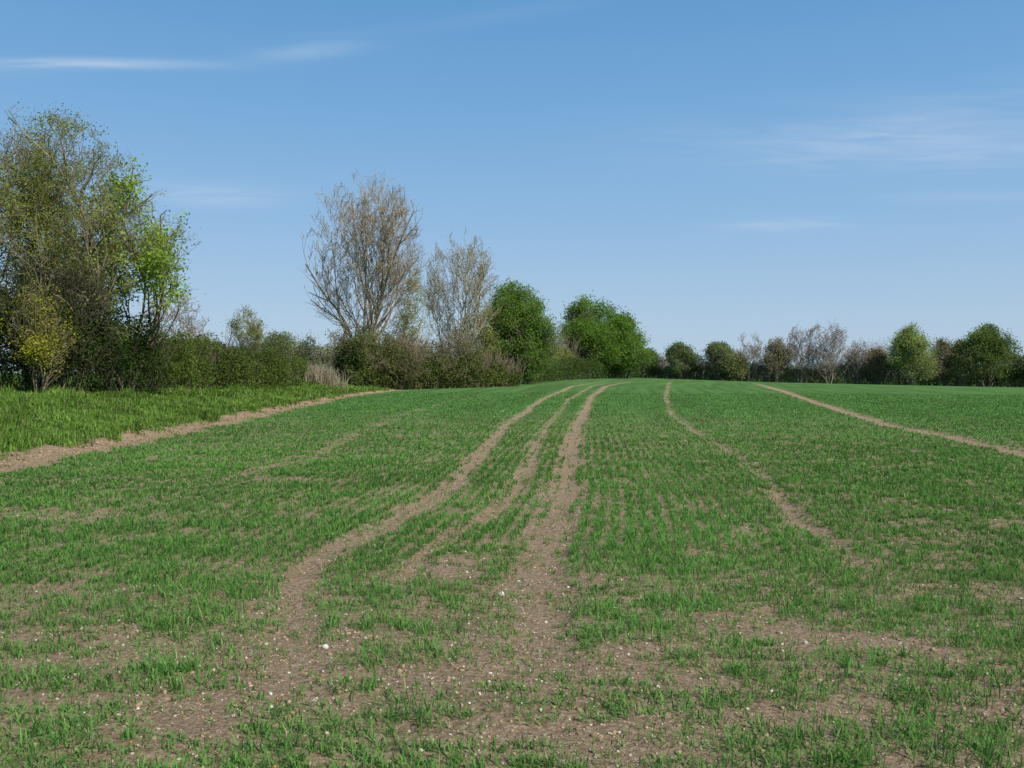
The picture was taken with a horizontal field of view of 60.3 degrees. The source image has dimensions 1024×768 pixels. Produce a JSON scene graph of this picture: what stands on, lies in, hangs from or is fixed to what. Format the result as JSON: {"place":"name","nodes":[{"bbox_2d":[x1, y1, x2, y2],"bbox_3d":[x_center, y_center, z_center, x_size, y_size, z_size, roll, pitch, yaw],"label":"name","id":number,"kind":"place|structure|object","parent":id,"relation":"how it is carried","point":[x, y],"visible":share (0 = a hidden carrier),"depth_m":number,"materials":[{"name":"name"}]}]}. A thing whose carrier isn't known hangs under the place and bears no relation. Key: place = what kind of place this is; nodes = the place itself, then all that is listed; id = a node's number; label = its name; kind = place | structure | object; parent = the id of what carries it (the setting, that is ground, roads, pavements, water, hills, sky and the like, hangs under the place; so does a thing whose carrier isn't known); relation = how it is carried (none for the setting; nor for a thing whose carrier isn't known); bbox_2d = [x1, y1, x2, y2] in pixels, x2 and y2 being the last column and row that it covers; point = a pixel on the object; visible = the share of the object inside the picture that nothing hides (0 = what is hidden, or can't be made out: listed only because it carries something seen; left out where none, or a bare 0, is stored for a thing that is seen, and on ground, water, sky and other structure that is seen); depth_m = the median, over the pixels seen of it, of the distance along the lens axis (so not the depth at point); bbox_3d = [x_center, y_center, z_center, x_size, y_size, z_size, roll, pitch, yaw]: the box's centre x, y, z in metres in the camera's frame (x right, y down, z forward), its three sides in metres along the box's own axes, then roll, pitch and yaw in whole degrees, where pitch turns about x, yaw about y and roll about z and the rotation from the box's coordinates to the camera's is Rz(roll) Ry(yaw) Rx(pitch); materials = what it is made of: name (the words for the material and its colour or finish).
{"place":"outdoors","nodes":[
{"label":"outdoors","id":0,"kind":"place"},
{"bbox_2d":[295,361,357,388],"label":"dry grass","id":1,"kind":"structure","parent":0,"point":[322,376],"depth_m":60.48,"materials":[{"name":"beige plant"}]},
{"bbox_2d":[0,373,1023,767],"bbox_3d":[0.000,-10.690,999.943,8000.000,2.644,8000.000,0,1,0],"label":"ground","id":2,"kind":"structure","parent":0,"point":[538,545],"depth_m":5.68,"materials":[{"name":"soil"}]},
{"bbox_2d":[0,160,21,252],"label":"sallow tree","id":3,"kind":"object","parent":2,"relation":"on","point":[2,210],"visible":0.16,"depth_m":32.49,"materials":[{"name":"green plant"}]},
{"bbox_2d":[0,276,84,392],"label":"hawthorn shrub","id":4,"kind":"object","parent":2,"relation":"on","point":[39,350],"visible":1,"depth_m":29.05,"materials":[{"name":"green plant"}]},
{"bbox_2d":[0,243,138,389],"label":"hawthorn shrub","id":5,"kind":"object","parent":2,"relation":"on","point":[61,286],"visible":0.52,"depth_m":30.98,"materials":[{"name":"green plant"}]},
{"bbox_2d":[0,252,174,394],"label":"ivy hedge","id":6,"kind":"object","parent":2,"relation":"on","point":[9,370],"visible":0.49,"depth_m":32.45,"materials":[{"name":"green plant"}]},
{"bbox_2d":[0,101,201,387],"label":"sallow tree","id":7,"kind":"object","parent":2,"relation":"on","point":[41,193],"visible":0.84,"depth_m":32.08,"materials":[{"name":"green plant"}]},
{"bbox_2d":[54,154,190,389],"bbox_3d":[-14.889,-4.338,34.295,5.424,9.638,5.708,0,1,-32],"label":"poplar tree","id":8,"kind":"object","parent":2,"relation":"on","point":[159,267],"visible":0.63,"depth_m":33.99,"materials":[{"name":"green plant"}]},
{"bbox_2d":[138,287,213,347],"bbox_3d":[-19.622,-2.869,51.367,3.980,6.052,4.188,0,1,21],"label":"bare ash tree","id":9,"kind":"object","parent":2,"relation":"on","point":[189,328],"visible":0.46,"depth_m":51.27,"materials":[{"name":"grey plant"}]},
{"bbox_2d":[84,319,309,391],"bbox_3d":[-15.399,-1.213,45.877,4.371,3.210,23.497,0,1,2],"label":"hawthorn hedge","id":10,"kind":"object","parent":2,"relation":"on","point":[217,363],"visible":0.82,"depth_m":43.47,"materials":[{"name":"green plant"}]},
{"bbox_2d":[180,332,217,352],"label":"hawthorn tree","id":11,"kind":"object","parent":2,"relation":"on","point":[211,341],"depth_m":80.10,"materials":[{"name":"green plant"}]},
{"bbox_2d":[0,373,406,461],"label":"verge grass","id":12,"kind":"structure","parent":2,"relation":"on","point":[172,412],"depth_m":27.48,"materials":[{"name":"green plant"}]},
{"bbox_2d":[26,328,447,374],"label":"scrub hedge","id":13,"kind":"object","parent":2,"relation":"on","point":[319,351],"visible":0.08,"depth_m":89.69,"materials":[{"name":"brown plant"}]},
{"bbox_2d":[221,301,268,350],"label":"hawthorn tree","id":14,"kind":"object","parent":2,"relation":"on","point":[255,331],"visible":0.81,"depth_m":89.35,"materials":[{"name":"green plant"}]},
{"bbox_2d":[256,325,320,364],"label":"hawthorn tree","id":15,"kind":"object","parent":2,"relation":"on","point":[281,338],"visible":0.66,"depth_m":87.80,"materials":[{"name":"green plant"}]},
{"bbox_2d":[318,318,394,380],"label":"elder shrub","id":16,"kind":"object","parent":2,"relation":"on","point":[352,348],"visible":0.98,"depth_m":66.93,"materials":[{"name":"green plant"}]},
{"bbox_2d":[301,167,428,379],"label":"bare ash tree","id":17,"kind":"object","parent":2,"relation":"on","point":[384,229],"visible":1,"depth_m":69.10,"materials":[{"name":"brown plant"}]},
{"bbox_2d":[373,326,436,389],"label":"elder shrub","id":18,"kind":"object","parent":2,"relation":"on","point":[392,351],"visible":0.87,"depth_m":68.27,"materials":[{"name":"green plant"}]},
{"bbox_2d":[388,269,437,360],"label":"sallow tree","id":19,"kind":"object","parent":2,"relation":"on","point":[406,319],"visible":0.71,"depth_m":72.52,"materials":[{"name":"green plant"}]},
{"bbox_2d":[332,340,526,389],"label":"bramble hedge","id":20,"kind":"object","parent":2,"relation":"on","point":[498,373],"visible":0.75,"depth_m":71.42,"materials":[{"name":"green plant"}]},
{"bbox_2d":[412,324,488,387],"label":"elder shrub","id":21,"kind":"object","parent":2,"relation":"on","point":[469,354],"visible":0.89,"depth_m":72.27,"materials":[{"name":"green plant"}]},
{"bbox_2d":[420,225,502,384],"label":"bare ash tree","id":22,"kind":"object","parent":2,"relation":"on","point":[478,281],"visible":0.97,"depth_m":77.32,"materials":[{"name":"brown plant"}]},
{"bbox_2d":[454,297,505,380],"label":"maple tree","id":23,"kind":"object","parent":2,"relation":"on","point":[487,339],"visible":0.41,"depth_m":82.19,"materials":[{"name":"green plant"}]},
{"bbox_2d":[83,549,880,721],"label":"chalk stones","id":24,"kind":"object","parent":2,"relation":"on","point":[233,715],"visible":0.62,"depth_m":4.57,"materials":[{"name":"white stone"}]},
{"bbox_2d":[1,352,993,379],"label":"distant treeline","id":25,"kind":"object","parent":2,"relation":"on","point":[633,373],"visible":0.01,"depth_m":323.88,"materials":[{"name":"green plant"}]},
{"bbox_2d":[0,392,1023,767],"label":"cereal crop","id":26,"kind":"object","parent":2,"relation":"on","point":[172,544],"visible":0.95,"depth_m":7.79,"materials":[{"name":"green plant"}]},
{"bbox_2d":[0,392,1023,767],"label":"soil clods","id":27,"kind":"object","parent":2,"relation":"on","point":[540,726],"visible":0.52,"depth_m":4.97,"materials":[{"name":"brown soil"}]},
{"bbox_2d":[1,402,1023,767],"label":"flint stones","id":28,"kind":"object","parent":2,"relation":"on","point":[325,646],"visible":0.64,"depth_m":5.01,"materials":[{"name":"grey stone"}]},
{"bbox_2d":[476,278,571,383],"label":"maple tree","id":29,"kind":"object","parent":2,"relation":"on","point":[524,332],"visible":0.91,"depth_m":83.59,"materials":[{"name":"green plant"}]},
{"bbox_2d":[489,318,590,378],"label":"scrub hedge","id":30,"kind":"object","parent":2,"relation":"on","point":[567,352],"visible":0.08,"depth_m":117.31,"materials":[{"name":"green plant"}]},
{"bbox_2d":[503,355,640,383],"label":"hawthorn hedge","id":31,"kind":"object","parent":2,"relation":"on","point":[564,368],"visible":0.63,"depth_m":111.60,"materials":[{"name":"green plant"}]},
{"bbox_2d":[555,290,639,377],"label":"maple tree","id":32,"kind":"object","parent":2,"relation":"on","point":[582,320],"visible":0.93,"depth_m":122.34,"materials":[{"name":"green plant"}]},
{"bbox_2d":[603,306,656,377],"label":"maple tree","id":33,"kind":"object","parent":2,"relation":"on","point":[641,352],"visible":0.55,"depth_m":124.83,"materials":[{"name":"green plant"}]},
{"bbox_2d":[638,347,662,377],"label":"hawthorn tree","id":34,"kind":"object","parent":2,"relation":"on","point":[648,368],"visible":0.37,"depth_m":145.15,"materials":[{"name":"green plant"}]},
{"bbox_2d":[654,340,702,378],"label":"hawthorn tree","id":35,"kind":"object","parent":2,"relation":"on","point":[681,356],"visible":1,"depth_m":142.33,"materials":[{"name":"green plant"}]},
{"bbox_2d":[696,340,738,380],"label":"hawthorn tree","id":36,"kind":"object","parent":2,"relation":"on","point":[716,354],"visible":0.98,"depth_m":139.68,"materials":[{"name":"green plant"}]},
{"bbox_2d":[720,349,750,380],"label":"hawthorn tree","id":37,"kind":"object","parent":2,"relation":"on","point":[735,372],"visible":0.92,"depth_m":138.91,"materials":[{"name":"green plant"}]},
{"bbox_2d":[737,331,762,381],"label":"bare ash tree","id":38,"kind":"object","parent":2,"relation":"on","point":[753,352],"visible":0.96,"depth_m":139.43,"materials":[{"name":"grey plant"}]},
{"bbox_2d":[753,336,797,381],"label":"bare field maple tree","id":39,"kind":"object","parent":2,"relation":"on","point":[774,358],"visible":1,"depth_m":138.09,"materials":[{"name":"green plant"}]},
{"bbox_2d":[786,323,817,382],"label":"bare ash tree","id":40,"kind":"object","parent":2,"relation":"on","point":[796,352],"visible":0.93,"depth_m":137.82,"materials":[{"name":"grey plant"}]},
{"bbox_2d":[617,338,1023,386],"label":"hawthorn hedge","id":41,"kind":"object","parent":2,"relation":"on","point":[812,375],"visible":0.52,"depth_m":137.68,"materials":[{"name":"green plant"}]},
{"bbox_2d":[803,319,847,383],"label":"bare ash tree","id":42,"kind":"object","parent":2,"relation":"on","point":[821,352],"visible":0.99,"depth_m":136.34,"materials":[{"name":"grey plant"}]},
{"bbox_2d":[840,336,869,383],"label":"bare ash tree","id":43,"kind":"object","parent":2,"relation":"on","point":[856,358],"visible":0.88,"depth_m":136.21,"materials":[{"name":"grey plant"}]},
{"bbox_2d":[861,346,894,384],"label":"bare field maple tree","id":44,"kind":"object","parent":2,"relation":"on","point":[872,367],"visible":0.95,"depth_m":135.17,"materials":[{"name":"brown plant"}]},
{"bbox_2d":[882,321,940,384],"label":"field maple tree","id":45,"kind":"object","parent":2,"relation":"on","point":[910,345],"visible":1,"depth_m":129.76,"materials":[{"name":"green plant"}]},
{"bbox_2d":[927,334,958,385],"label":"bare field maple tree","id":46,"kind":"object","parent":2,"relation":"on","point":[945,349],"visible":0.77,"depth_m":131.06,"materials":[{"name":"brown plant"}]},
{"bbox_2d":[942,338,981,385],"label":"hawthorn tree","id":47,"kind":"object","parent":2,"relation":"on","point":[958,367],"visible":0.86,"depth_m":129.94,"materials":[{"name":"green plant"}]},
{"bbox_2d":[956,321,1023,386],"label":"maple tree","id":48,"kind":"object","parent":2,"relation":"on","point":[990,346],"visible":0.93,"depth_m":128.49,"materials":[{"name":"green plant"}]},
{"bbox_2d":[1016,355,1023,383],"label":"hawthorn tree","id":49,"kind":"object","parent":2,"relation":"on","point":[1022,368],"visible":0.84,"depth_m":128.71,"materials":[{"name":"green plant"}]},
{"bbox_2d":[0,0,1023,373],"label":"sky","id":50,"kind":"structure","parent":0,"point":[710,170],"materials":[{"name":"blue"}]}
]}

